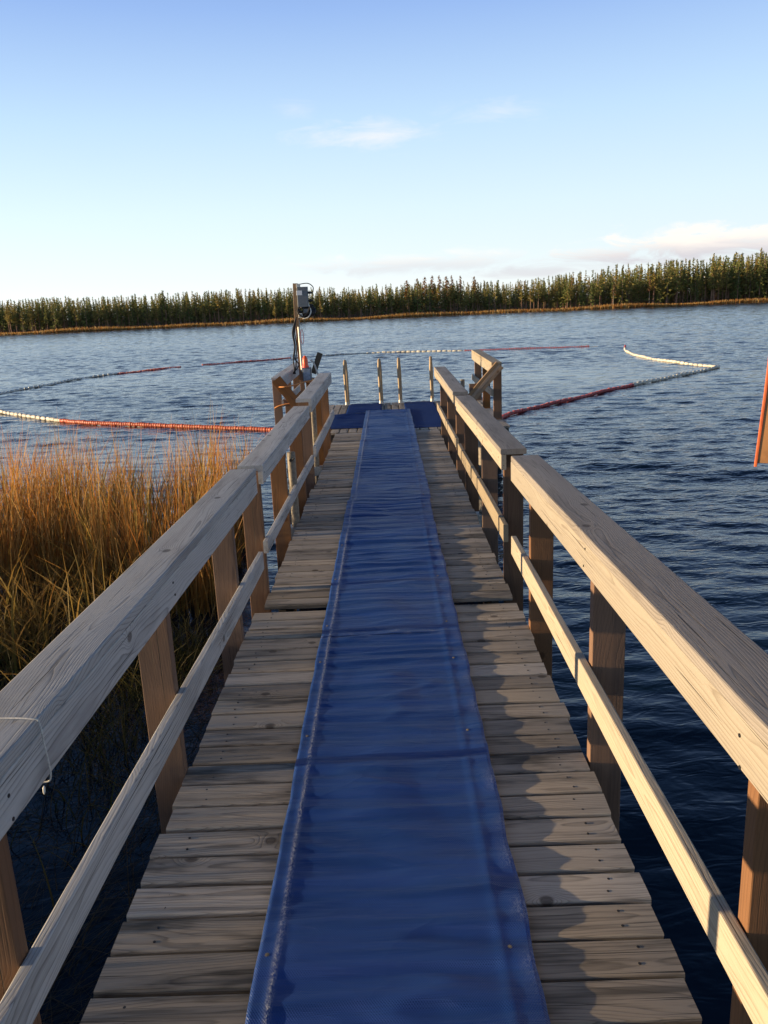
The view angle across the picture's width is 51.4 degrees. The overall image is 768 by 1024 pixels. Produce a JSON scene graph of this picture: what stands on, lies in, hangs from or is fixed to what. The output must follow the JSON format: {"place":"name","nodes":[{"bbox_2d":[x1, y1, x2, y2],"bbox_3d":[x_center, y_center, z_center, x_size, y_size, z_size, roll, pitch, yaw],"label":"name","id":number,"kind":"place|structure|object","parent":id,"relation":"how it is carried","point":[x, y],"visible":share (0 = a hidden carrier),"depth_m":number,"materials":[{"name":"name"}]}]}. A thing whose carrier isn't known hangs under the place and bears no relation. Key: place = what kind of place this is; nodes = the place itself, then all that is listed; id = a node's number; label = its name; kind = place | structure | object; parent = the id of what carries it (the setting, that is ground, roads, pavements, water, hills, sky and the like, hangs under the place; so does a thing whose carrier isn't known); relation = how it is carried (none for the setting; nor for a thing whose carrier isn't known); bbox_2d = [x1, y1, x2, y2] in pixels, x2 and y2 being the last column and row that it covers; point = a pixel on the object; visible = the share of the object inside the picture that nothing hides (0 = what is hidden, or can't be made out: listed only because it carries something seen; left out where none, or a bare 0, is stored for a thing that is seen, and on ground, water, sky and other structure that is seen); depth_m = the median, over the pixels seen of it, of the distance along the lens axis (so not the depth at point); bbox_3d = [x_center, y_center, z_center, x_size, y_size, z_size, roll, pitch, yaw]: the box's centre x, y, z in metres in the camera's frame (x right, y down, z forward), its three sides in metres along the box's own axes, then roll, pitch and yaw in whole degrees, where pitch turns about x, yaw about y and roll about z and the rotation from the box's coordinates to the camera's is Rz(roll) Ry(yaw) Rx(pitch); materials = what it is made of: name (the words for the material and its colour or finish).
{"place":"outdoors","nodes":[
{"label":"outdoors","id":0,"kind":"place"},
{"bbox_2d":[0,302,767,1023],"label":"lake water","id":1,"kind":"structure","parent":0,"point":[670,476],"depth_m":13.61,"materials":[{"name":"blue liquid"}]},
{"bbox_2d":[1,602,245,1023],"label":"floating straw","id":2,"kind":"object","parent":1,"relation":"on","point":[109,883],"visible":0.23,"depth_m":3.65,"materials":[{"name":"plant"}]},
{"bbox_2d":[0,410,272,430],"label":"float line","id":3,"kind":"object","parent":1,"relation":"on","point":[139,424],"visible":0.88,"depth_m":17.71,"materials":[{"name":"plastic"}]},
{"bbox_2d":[0,406,273,943],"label":"reeds","id":4,"kind":"object","parent":1,"relation":"in","point":[90,526],"visible":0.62,"depth_m":6.80,"materials":[{"name":"plant"}]},
{"bbox_2d":[0,345,597,393],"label":"float line","id":5,"kind":"object","parent":1,"relation":"on","point":[49,384],"visible":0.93,"depth_m":38.52,"materials":[{"name":"plastic"}]},
{"bbox_2d":[237,395,526,617],"bbox_3d":[0.036,0.438,6.532,1.741,2.398,3.488,-2,14,1],"label":"jetty section","id":6,"kind":"object","parent":1,"relation":"in","point":[306,556],"visible":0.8,"depth_m":5.67,"materials":[{"name":"brown wood"}]},
{"bbox_2d":[287,451,299,537],"bbox_3d":[-0.707,0.691,6.803,0.140,2.435,0.120,-2,14,1],"label":"mooring pipe","id":7,"kind":"object","parent":6,"relation":"attached to","point":[292,477],"visible":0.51,"depth_m":6.54,"materials":[{"name":"metal"}]},
{"bbox_2d":[321,497,459,636],"bbox_3d":[0.039,0.260,5.736,0.752,0.025,3.080,-2,14,1],"label":"runner mat","id":8,"kind":"object","parent":6,"relation":"on","point":[390,574],"visible":1,"depth_m":5.18,"materials":[{"name":"fabric"}]},
{"bbox_2d":[476,439,481,526],"bbox_3d":[0.871,0.559,6.958,0.140,2.480,0.110,-2,14,1],"label":"mooring pipe","id":9,"kind":"object","parent":6,"relation":"attached to","point":[479,514],"depth_m":6.76,"materials":[{"name":"metal"}]},
{"bbox_2d":[296,366,467,497],"bbox_3d":[0.050,-0.415,9.780,1.721,2.430,3.753,-2,14,1],"label":"jetty section","id":10,"kind":"object","parent":1,"relation":"in","point":[440,458],"visible":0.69,"depth_m":9.10,"materials":[{"name":"brown wood"}]},
{"bbox_2d":[311,407,322,483],"bbox_3d":[-0.750,0.017,9.299,0.140,2.500,0.110,-2,14,1],"label":"mooring pipe","id":11,"kind":"object","parent":10,"relation":"attached to","point":[318,468],"visible":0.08,"depth_m":9.05,"materials":[{"name":"metal"}]},
{"bbox_2d":[349,438,430,499],"bbox_3d":[0.059,-0.531,8.821,0.750,0.025,3.350,-2,14,1],"label":"runner mat","id":12,"kind":"object","parent":10,"relation":"on","point":[389,469],"visible":1,"depth_m":8.40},
{"bbox_2d":[0,455,767,1023],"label":"jetty section","id":13,"kind":"object","parent":1,"relation":"in","point":[186,947],"visible":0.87,"depth_m":2.42,"materials":[{"name":"brown wood"}]},
{"bbox_2d":[0,717,51,782],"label":"tied cord","id":14,"kind":"object","parent":13,"relation":"attached to","point":[44,745],"visible":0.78,"depth_m":1.76,"materials":[{"name":"fabric"}]},
{"bbox_2d":[245,631,550,1023],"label":"runner mat","id":15,"kind":"object","parent":13,"relation":"on","point":[396,896],"visible":1,"depth_m":2.50,"materials":[{"name":"fabric"}]},
{"bbox_2d":[271,349,509,473],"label":"bathing platform","id":16,"kind":"structure","parent":1,"relation":"in","point":[486,374],"depth_m":11.79,"materials":[{"name":"brown wood"}]},
{"bbox_2d":[279,378,314,387],"bbox_3d":[-1.275,-1.912,11.917,0.150,0.077,1.222,2,15,16],"label":"orange cord","id":17,"kind":"object","parent":16,"relation":"attached to","point":[308,381],"visible":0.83,"depth_m":11.85,"materials":[{"name":"fabric"}]},
{"bbox_2d":[293,283,304,392],"bbox_3d":[-1.341,-2.420,12.827,0.108,2.412,0.100,-2,14,1],"label":"instrument post","id":18,"kind":"object","parent":16,"relation":"on","point":[299,352],"visible":0.6,"depth_m":12.72,"materials":[{"name":"brown wood"}]},
{"bbox_2d":[292,317,298,373],"bbox_3d":[-1.428,-2.640,12.699,0.147,0.900,0.050,-2,14,1],"label":"cable","id":19,"kind":"object","parent":18,"relation":"hanging from","point":[295,346],"visible":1,"depth_m":12.70,"materials":[{"name":"rubber"}]},
{"bbox_2d":[296,284,313,306],"bbox_3d":[-1.236,-3.388,12.474,0.252,0.350,0.123,-2,14,1],"label":"control box","id":20,"kind":"object","parent":18,"relation":"attached to","point":[303,299],"visible":1,"depth_m":12.44,"materials":[{"name":"grey plastic"}]},
{"bbox_2d":[297,306,315,317],"bbox_3d":[-1.222,-3.153,12.536,0.308,0.197,0.118,-2,14,1],"label":"cable coil","id":21,"kind":"object","parent":20,"relation":"attached to","point":[313,310],"visible":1,"depth_m":12.53,"materials":[{"name":"black plastic"}]},
{"bbox_2d":[302,367,311,387],"bbox_3d":[-1.174,-1.640,12.588,0.135,1.265,0.105,-2,14,1],"label":"cabinet","id":22,"kind":"object","parent":16,"relation":"on","point":[307,373],"visible":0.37,"depth_m":12.41,"materials":[{"name":"grey plastic"}]},
{"bbox_2d":[302,355,308,367],"bbox_3d":[-1.225,-2.337,12.411,0.106,0.190,0.108,-2,14,1],"label":"warning lamp","id":23,"kind":"object","parent":22,"relation":"on","point":[305,362],"visible":1,"depth_m":12.38,"materials":[{"name":"orange plastic"}]},
{"bbox_2d":[310,352,322,374],"bbox_3d":[-1.085,-2.359,12.899,0.211,0.441,0.086,-2,14,1],"label":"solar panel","id":24,"kind":"object","parent":16,"relation":"on","point":[316,362],"visible":0.81,"depth_m":12.88,"materials":[{"name":"black plastic"}]},
{"bbox_2d":[330,413,365,428],"bbox_3d":[-0.557,-1.423,12.392,0.570,0.020,1.590,-2,14,1],"label":"platform mat","id":25,"kind":"object","parent":16,"relation":"on","point":[354,420],"visible":0.85,"depth_m":12.33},
{"bbox_2d":[346,403,381,413],"bbox_3d":[-0.335,-1.804,13.848,0.590,0.015,1.280,-2,14,1],"label":"platform mat","id":26,"kind":"object","parent":16,"relation":"on","point":[359,408],"visible":1,"depth_m":13.88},
{"bbox_2d":[343,358,384,405],"bbox_3d":[-0.333,-1.726,14.583,0.729,2.109,0.275,-2,14,1],"label":"bathing ladder","id":27,"kind":"object","parent":16,"relation":"attached to","point":[346,383],"visible":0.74,"depth_m":14.37,"materials":[{"name":"metal"}]},
{"bbox_2d":[361,409,416,440],"bbox_3d":[0.068,-1.333,11.914,0.750,0.022,3.100,-2,14,1],"label":"runner mat","id":28,"kind":"object","parent":16,"relation":"on","point":[389,424],"visible":1,"depth_m":11.65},
{"bbox_2d":[397,356,435,402],"bbox_3d":[0.611,-1.765,14.572,0.689,2.109,0.275,-2,14,1],"label":"bathing ladder","id":29,"kind":"object","parent":16,"relation":"attached to","point":[400,380],"visible":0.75,"depth_m":14.34,"materials":[{"name":"metal"}]},
{"bbox_2d":[404,401,440,427],"bbox_3d":[0.623,-1.609,12.962,0.530,0.005,3.190,-2,14,1],"label":"platform mat","id":30,"kind":"object","parent":16,"relation":"on","point":[425,413],"visible":0.84,"depth_m":12.80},
{"bbox_2d":[502,345,719,418],"bbox_3d":[8.603,-4.644,25.849,4.218,0.128,25.991,3,16,22],"label":"float line","id":31,"kind":"object","parent":1,"relation":"on","point":[551,403],"visible":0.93,"depth_m":21.31,"materials":[{"name":"plastic"}]},
{"bbox_2d":[754,362,767,466],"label":"sign board","id":32,"kind":"object","parent":1,"relation":"in","point":[761,455],"visible":1,"depth_m":3.15,"materials":[{"name":"brown wood"}]},
{"bbox_2d":[0,0,767,319],"label":"sky","id":33,"kind":"structure","parent":0,"point":[148,148],"materials":[{"name":"blue"}]},
{"bbox_2d":[3,295,767,333],"bbox_3d":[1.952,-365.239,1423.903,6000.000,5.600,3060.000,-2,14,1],"label":"ground","id":34,"kind":"structure","parent":0,"point":[367,314],"depth_m":181.74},
{"bbox_2d":[0,303,7,332],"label":"spruce tree","id":35,"kind":"object","parent":34,"relation":"on","point":[4,325],"visible":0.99,"depth_m":168.52,"materials":[{"name":"green wood"}]},
{"bbox_2d":[4,301,14,332],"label":"pine tree","id":36,"kind":"object","parent":34,"relation":"on","point":[8,310],"visible":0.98,"depth_m":166.94,"materials":[{"name":"green plant"}]},
{"bbox_2d":[26,308,33,331],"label":"pine tree","id":37,"kind":"object","parent":34,"relation":"on","point":[29,318],"visible":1,"depth_m":165.56,"materials":[{"name":"green plant"}]},
{"bbox_2d":[40,300,52,329],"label":"spruce tree","id":38,"kind":"object","parent":34,"relation":"on","point":[44,319],"visible":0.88,"depth_m":166.92,"materials":[{"name":"green wood"}]},
{"bbox_2d":[51,301,60,328],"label":"spruce tree","id":39,"kind":"object","parent":34,"relation":"on","point":[54,315],"visible":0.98,"depth_m":164.51,"materials":[{"name":"green wood"}]},
{"bbox_2d":[60,302,67,327],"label":"pine tree","id":40,"kind":"object","parent":34,"relation":"on","point":[63,311],"visible":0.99,"depth_m":165.69,"materials":[{"name":"green plant"}]},
{"bbox_2d":[71,301,80,326],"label":"pine tree","id":41,"kind":"object","parent":34,"relation":"on","point":[76,314],"visible":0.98,"depth_m":164.71,"materials":[{"name":"green plant"}]},
{"bbox_2d":[81,298,91,326],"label":"spruce tree","id":42,"kind":"object","parent":34,"relation":"on","point":[84,321],"visible":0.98,"depth_m":165.71,"materials":[{"name":"green wood"}]},
{"bbox_2d":[113,299,120,327],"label":"spruce tree","id":43,"kind":"object","parent":34,"relation":"on","point":[115,311],"visible":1,"depth_m":165.71,"materials":[{"name":"green wood"}]},
{"bbox_2d":[124,300,132,326],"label":"pine tree","id":44,"kind":"object","parent":34,"relation":"on","point":[127,308],"visible":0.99,"depth_m":166.35,"materials":[{"name":"green plant"}]},
{"bbox_2d":[128,302,136,326],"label":"spruce tree","id":45,"kind":"object","parent":34,"relation":"on","point":[134,321],"visible":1,"depth_m":166.25,"materials":[{"name":"green wood"}]},
{"bbox_2d":[143,296,154,325],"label":"spruce tree","id":46,"kind":"object","parent":34,"relation":"on","point":[145,308],"visible":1,"depth_m":167.00,"materials":[{"name":"green wood"}]},
{"bbox_2d":[158,290,168,324],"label":"pine tree","id":47,"kind":"object","parent":34,"relation":"on","point":[164,304],"visible":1,"depth_m":168.37,"materials":[{"name":"green plant"}]},
{"bbox_2d":[185,295,193,322],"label":"spruce tree","id":48,"kind":"object","parent":34,"relation":"on","point":[188,310],"visible":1,"depth_m":167.92,"materials":[{"name":"green wood"}]},
{"bbox_2d":[191,294,198,322],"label":"pine tree","id":49,"kind":"object","parent":34,"relation":"on","point":[194,310],"visible":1,"depth_m":168.52,"materials":[{"name":"green plant"}]},
{"bbox_2d":[198,299,206,323],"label":"pine tree","id":50,"kind":"object","parent":34,"relation":"on","point":[203,305],"visible":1,"depth_m":167.32,"materials":[{"name":"green plant"}]},
{"bbox_2d":[205,296,212,323],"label":"pine tree","id":51,"kind":"object","parent":34,"relation":"on","point":[207,305],"visible":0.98,"depth_m":167.37,"materials":[{"name":"green plant"}]},
{"bbox_2d":[212,292,224,322],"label":"pine tree","id":52,"kind":"object","parent":34,"relation":"on","point":[217,303],"visible":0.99,"depth_m":167.15,"materials":[{"name":"green plant"}]},
{"bbox_2d":[225,291,235,322],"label":"spruce tree","id":53,"kind":"object","parent":34,"relation":"on","point":[228,309],"visible":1,"depth_m":166.80,"materials":[{"name":"green wood"}]},
{"bbox_2d":[236,291,243,320],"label":"pine tree","id":54,"kind":"object","parent":34,"relation":"on","point":[238,302],"visible":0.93,"depth_m":168.49,"materials":[{"name":"green plant"}]},
{"bbox_2d":[239,295,246,321],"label":"pine tree","id":55,"kind":"object","parent":34,"relation":"on","point":[241,310],"visible":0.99,"depth_m":167.15,"materials":[{"name":"green plant"}]},
{"bbox_2d":[246,291,253,320],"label":"pine tree","id":56,"kind":"object","parent":34,"relation":"on","point":[249,308],"visible":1,"depth_m":167.84,"materials":[{"name":"green plant"}]},
{"bbox_2d":[250,290,258,320],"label":"pine tree","id":57,"kind":"object","parent":34,"relation":"on","point":[253,294],"visible":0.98,"depth_m":168.48,"materials":[{"name":"green plant"}]},
{"bbox_2d":[260,295,267,318],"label":"spruce tree","id":58,"kind":"object","parent":34,"relation":"on","point":[263,312],"visible":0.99,"depth_m":168.11,"materials":[{"name":"green wood"}]},
{"bbox_2d":[278,292,286,318],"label":"pine tree","id":59,"kind":"object","parent":34,"relation":"on","point":[282,306],"visible":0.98,"depth_m":167.38,"materials":[{"name":"green plant"}]},
{"bbox_2d":[287,291,293,317],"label":"spruce tree","id":60,"kind":"object","parent":34,"relation":"on","point":[291,301],"visible":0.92,"depth_m":166.86,"materials":[{"name":"green wood"}]},
{"bbox_2d":[366,289,373,315],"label":"pine tree","id":61,"kind":"object","parent":34,"relation":"on","point":[369,297],"visible":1,"depth_m":169.03,"materials":[{"name":"green plant"}]},
{"bbox_2d":[0,251,767,332],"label":"forest","id":62,"kind":"object","parent":34,"relation":"on","point":[558,281],"visible":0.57,"depth_m":173.09,"materials":[{"name":"plant"}]},
{"bbox_2d":[0,298,767,334],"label":"shore reeds","id":63,"kind":"object","parent":34,"relation":"on","point":[399,315],"visible":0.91,"depth_m":162.68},
{"bbox_2d":[389,286,395,305],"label":"pine tree","id":64,"kind":"object","parent":34,"relation":"on","point":[391,298],"visible":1,"depth_m":169.31,"materials":[{"name":"green plant"}]},
{"bbox_2d":[404,280,410,308],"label":"larch tree","id":65,"kind":"object","parent":34,"relation":"on","point":[406,288],"visible":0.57,"depth_m":182.79,"materials":[{"name":"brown wood"}]},
{"bbox_2d":[414,289,421,313],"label":"spruce tree","id":66,"kind":"object","parent":34,"relation":"on","point":[417,301],"visible":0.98,"depth_m":169.94,"materials":[{"name":"green wood"}]},
{"bbox_2d":[425,285,435,311],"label":"spruce tree","id":67,"kind":"object","parent":34,"relation":"on","point":[430,301],"visible":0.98,"depth_m":170.22,"materials":[{"name":"green wood"}]},
{"bbox_2d":[427,276,437,305],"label":"larch tree","id":68,"kind":"object","parent":34,"relation":"on","point":[431,282],"visible":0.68,"depth_m":182.87,"materials":[{"name":"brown wood"}]},
{"bbox_2d":[437,281,448,310],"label":"spruce tree","id":69,"kind":"object","parent":34,"relation":"on","point":[443,295],"visible":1,"depth_m":171.92,"materials":[{"name":"green wood"}]},
{"bbox_2d":[440,276,456,311],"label":"larch tree","id":70,"kind":"object","parent":34,"relation":"on","point":[446,284],"visible":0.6,"depth_m":179.83,"materials":[{"name":"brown wood"}]},
{"bbox_2d":[447,285,453,311],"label":"pine tree","id":71,"kind":"object","parent":34,"relation":"on","point":[450,296],"visible":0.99,"depth_m":171.64,"materials":[{"name":"green plant"}]},
{"bbox_2d":[470,276,479,308],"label":"larch tree","id":72,"kind":"object","parent":34,"relation":"on","point":[474,282],"visible":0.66,"depth_m":181.80,"materials":[{"name":"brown wood"}]},
{"bbox_2d":[484,285,492,311],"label":"spruce tree","id":73,"kind":"object","parent":34,"relation":"on","point":[488,301],"visible":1,"depth_m":170.83,"materials":[{"name":"green wood"}]},
{"bbox_2d":[534,282,541,306],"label":"pine tree","id":74,"kind":"object","parent":34,"relation":"on","point":[538,292],"visible":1,"depth_m":167.98,"materials":[{"name":"green plant"}]},
{"bbox_2d":[560,278,570,306],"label":"spruce tree","id":75,"kind":"object","parent":34,"relation":"on","point":[565,304],"visible":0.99,"depth_m":167.59,"materials":[{"name":"green wood"}]},
{"bbox_2d":[563,284,571,308],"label":"pine tree","id":76,"kind":"object","parent":34,"relation":"on","point":[567,296],"visible":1,"depth_m":166.71,"materials":[{"name":"green plant"}]},
{"bbox_2d":[580,281,586,306],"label":"spruce tree","id":77,"kind":"object","parent":34,"relation":"on","point":[582,296],"visible":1,"depth_m":167.07,"materials":[{"name":"green wood"}]},
{"bbox_2d":[590,279,600,305],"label":"spruce tree","id":78,"kind":"object","parent":34,"relation":"on","point":[597,300],"visible":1,"depth_m":166.59,"materials":[{"name":"green wood"}]},
{"bbox_2d":[598,273,606,304],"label":"pine tree","id":79,"kind":"object","parent":34,"relation":"on","point":[602,282],"visible":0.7,"depth_m":168.13,"materials":[{"name":"green plant"}]},
{"bbox_2d":[616,270,628,303],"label":"spruce tree","id":80,"kind":"object","parent":34,"relation":"on","point":[622,288],"visible":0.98,"depth_m":165.51,"materials":[{"name":"green wood"}]},
{"bbox_2d":[623,277,631,301],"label":"pine tree","id":81,"kind":"object","parent":34,"relation":"on","point":[626,292],"visible":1,"depth_m":165.51,"materials":[{"name":"green plant"}]},
{"bbox_2d":[625,270,634,290],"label":"pine tree","id":82,"kind":"object","parent":34,"relation":"on","point":[631,283],"visible":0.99,"depth_m":165.44,"materials":[{"name":"green plant"}]},
{"bbox_2d":[633,270,640,303],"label":"pine tree","id":83,"kind":"object","parent":34,"relation":"on","point":[635,285],"visible":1,"depth_m":167.67,"materials":[{"name":"green plant"}]},
{"bbox_2d":[643,266,653,302],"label":"spruce tree","id":84,"kind":"object","parent":34,"relation":"on","point":[647,294],"visible":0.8,"depth_m":167.31,"materials":[{"name":"green wood"}]},
{"bbox_2d":[647,272,660,302],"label":"pine tree","id":85,"kind":"object","parent":34,"relation":"on","point":[653,283],"visible":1,"depth_m":164.97,"materials":[{"name":"green plant"}]},
{"bbox_2d":[655,280,663,303],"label":"spruce tree","id":86,"kind":"object","parent":34,"relation":"on","point":[659,294],"visible":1,"depth_m":165.43,"materials":[{"name":"green wood"}]},
{"bbox_2d":[659,267,674,302],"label":"spruce tree","id":87,"kind":"object","parent":34,"relation":"on","point":[667,285],"visible":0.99,"depth_m":165.00,"materials":[{"name":"green wood"}]},
{"bbox_2d":[671,261,683,303],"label":"pine tree","id":88,"kind":"object","parent":34,"relation":"on","point":[677,281],"visible":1,"depth_m":165.32,"materials":[{"name":"green plant"}]},
{"bbox_2d":[672,268,683,302],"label":"pine tree","id":89,"kind":"object","parent":34,"relation":"on","point":[676,284],"visible":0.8,"depth_m":166.95,"materials":[{"name":"green plant"}]},
{"bbox_2d":[681,264,688,302],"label":"pine tree","id":90,"kind":"object","parent":34,"relation":"on","point":[682,281],"visible":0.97,"depth_m":167.16,"materials":[{"name":"green plant"}]},
{"bbox_2d":[691,270,699,300],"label":"spruce tree","id":91,"kind":"object","parent":34,"relation":"on","point":[696,291],"visible":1,"depth_m":166.99,"materials":[{"name":"green wood"}]},
{"bbox_2d":[699,272,706,301],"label":"pine tree","id":92,"kind":"object","parent":34,"relation":"on","point":[702,280],"visible":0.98,"depth_m":168.18,"materials":[{"name":"green plant"}]},
{"bbox_2d":[702,263,709,301],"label":"pine tree","id":93,"kind":"object","parent":34,"relation":"on","point":[706,276],"visible":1,"depth_m":166.94,"materials":[{"name":"green plant"}]},
{"bbox_2d":[708,262,717,301],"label":"pine tree","id":94,"kind":"object","parent":34,"relation":"on","point":[712,277],"visible":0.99,"depth_m":165.88,"materials":[{"name":"green plant"}]},
{"bbox_2d":[707,264,721,300],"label":"pine tree","id":95,"kind":"object","parent":34,"relation":"on","point":[716,277],"visible":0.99,"depth_m":165.76,"materials":[{"name":"green plant"}]},
{"bbox_2d":[724,270,731,299],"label":"pine tree","id":96,"kind":"object","parent":34,"relation":"on","point":[727,280],"visible":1,"depth_m":166.29,"materials":[{"name":"green plant"}]},
{"bbox_2d":[728,261,734,300],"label":"pine tree","id":97,"kind":"object","parent":34,"relation":"on","point":[732,268],"visible":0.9,"depth_m":168.00,"materials":[{"name":"green plant"}]},
{"bbox_2d":[730,265,740,299],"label":"spruce tree","id":98,"kind":"object","parent":34,"relation":"on","point":[735,278],"visible":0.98,"depth_m":167.03,"materials":[{"name":"green wood"}]},
{"bbox_2d":[732,266,741,298],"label":"spruce tree","id":99,"kind":"object","parent":34,"relation":"on","point":[738,284],"visible":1,"depth_m":166.31,"materials":[{"name":"green wood"}]},
{"bbox_2d":[742,267,755,298],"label":"spruce tree","id":100,"kind":"object","parent":34,"relation":"on","point":[750,290],"visible":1,"depth_m":166.05,"materials":[{"name":"green wood"}]},
{"bbox_2d":[752,258,762,298],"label":"pine tree","id":101,"kind":"object","parent":34,"relation":"on","point":[755,267],"visible":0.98,"depth_m":166.37,"materials":[{"name":"green plant"}]},
{"bbox_2d":[751,254,766,299],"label":"spruce tree","id":102,"kind":"object","parent":34,"relation":"on","point":[760,282],"visible":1,"depth_m":165.46,"materials":[{"name":"green wood"}]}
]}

